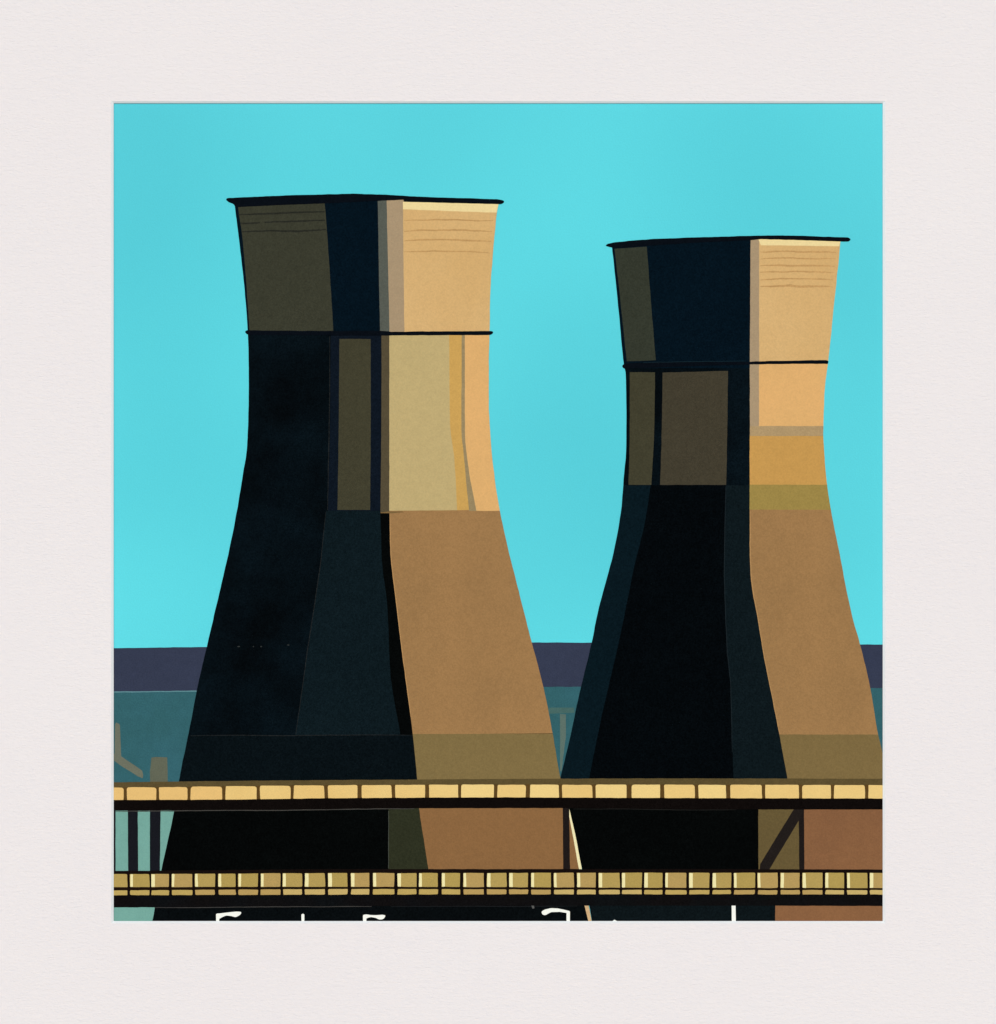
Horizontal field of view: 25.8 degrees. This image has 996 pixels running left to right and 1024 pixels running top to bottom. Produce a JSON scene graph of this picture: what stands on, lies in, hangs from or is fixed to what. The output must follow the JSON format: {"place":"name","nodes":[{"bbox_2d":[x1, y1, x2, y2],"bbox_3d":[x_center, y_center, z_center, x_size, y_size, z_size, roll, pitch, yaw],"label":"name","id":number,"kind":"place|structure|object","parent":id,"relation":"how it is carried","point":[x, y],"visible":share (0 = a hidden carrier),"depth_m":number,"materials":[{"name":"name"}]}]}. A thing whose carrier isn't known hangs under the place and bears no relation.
{"place":"outdoors","nodes":[
{"label":"outdoors","id":0,"kind":"place"},
{"bbox_2d":[114,810,173,920],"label":"terrain","id":1,"kind":"structure","parent":0,"point":[134,913],"depth_m":2.80,"materials":[{"name":"paint"}]},
{"bbox_2d":[114,687,882,781],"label":"terrain","id":2,"kind":"structure","parent":0,"point":[154,724],"depth_m":2.80,"materials":[{"name":"paint"}]},
{"bbox_2d":[114,691,196,692],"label":"path","id":3,"kind":"structure","parent":2,"relation":"on","point":[152,691],"depth_m":2.80,"materials":[{"name":"paint"}]},
{"bbox_2d":[548,707,574,770],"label":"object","id":4,"kind":"object","parent":2,"relation":"on","point":[552,710],"visible":1,"depth_m":2.80,"materials":[{"name":"paint"}]},
{"bbox_2d":[114,642,882,690],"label":"hills","id":5,"kind":"structure","parent":0,"point":[560,664],"depth_m":2.80,"materials":[{"name":"paint"}]},
{"bbox_2d":[114,869,882,907],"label":"viaduct deck","id":6,"kind":"structure","parent":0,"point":[457,887],"depth_m":2.80,"materials":[{"name":"paint"}]},
{"bbox_2d":[114,810,115,870],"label":"pillar","id":7,"kind":"structure","parent":6,"relation":"on","point":[114,840],"depth_m":2.80,"materials":[{"name":"paint"}]},
{"bbox_2d":[128,810,137,870],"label":"pillar","id":8,"kind":"structure","parent":6,"relation":"on","point":[132,841],"depth_m":2.80,"materials":[{"name":"paint"}]},
{"bbox_2d":[150,810,160,870],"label":"pillar","id":9,"kind":"structure","parent":6,"relation":"on","point":[155,840],"depth_m":2.80,"materials":[{"name":"paint"}]},
{"bbox_2d":[152,194,591,920],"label":"cooling tower","id":10,"kind":"structure","parent":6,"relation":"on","point":[368,622],"depth_m":2.80,"materials":[{"name":"paint"}]},
{"bbox_2d":[563,808,569,868],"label":"pillar","id":11,"kind":"structure","parent":6,"relation":"on","point":[566,848],"depth_m":2.80,"materials":[{"name":"metal"}]},
{"bbox_2d":[560,235,882,920],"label":"cooling tower","id":12,"kind":"structure","parent":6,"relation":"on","point":[725,643],"depth_m":2.80,"materials":[{"name":"paint"}]},
{"bbox_2d":[760,809,803,868],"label":"pillar","id":13,"kind":"structure","parent":6,"relation":"on","point":[779,842],"depth_m":2.80,"materials":[{"name":"metal"}]},
{"bbox_2d":[114,778,882,811],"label":"viaduct deck","id":14,"kind":"structure","parent":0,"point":[653,794],"depth_m":2.80,"materials":[{"name":"paint"}]},
{"bbox_2d":[114,722,142,777],"bbox_3d":[-0.478,0.307,2.800,0.041,0.072,0.001,0,0,0],"label":"bent pipe","id":15,"kind":"object","parent":14,"relation":"on","point":[125,764],"visible":1,"depth_m":2.80,"materials":[{"name":"metal"}]},
{"bbox_2d":[150,757,167,781],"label":"chimney block","id":16,"kind":"structure","parent":14,"relation":"on","point":[159,769],"depth_m":2.80,"materials":[{"name":"paint"}]},
{"bbox_2d":[542,908,569,920],"bbox_3d":[0.075,0.521,2.799,0.036,0.021,0.001,0,0,0],"label":"street lamp","id":17,"kind":"object","parent":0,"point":[546,911],"visible":1,"depth_m":2.80,"materials":[{"name":"metal"}]},
{"bbox_2d":[732,906,735,920],"bbox_3d":[0.304,0.519,2.799,0.005,0.025,0.001,0,0,0],"label":"street lamp","id":18,"kind":"object","parent":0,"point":[733,913],"visible":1,"depth_m":2.80,"materials":[{"name":"paint"}]},
{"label":"wall","id":19,"kind":"structure","parent":0,"visible":0},
{"bbox_2d":[0,0,995,1023],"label":"picture mount","id":20,"kind":"object","parent":19,"relation":"attached to","point":[72,72],"visible":1,"depth_m":2.80,"materials":[{"name":"paper"}]},
{"bbox_2d":[216,912,240,920],"bbox_3d":[-0.347,0.523,2.799,0.032,0.016,0.001,0,0,0],"label":"street lamp","id":21,"kind":"object","parent":20,"relation":"attached to","point":[220,915],"visible":1,"depth_m":2.80,"materials":[{"name":"metal"}]},
{"bbox_2d":[363,914,384,920],"bbox_3d":[-0.160,0.525,2.799,0.029,0.013,0.001,0,0,0],"label":"street lamp","id":22,"kind":"object","parent":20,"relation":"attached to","point":[365,916],"visible":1,"depth_m":2.80,"materials":[{"name":"metal"}]}
]}

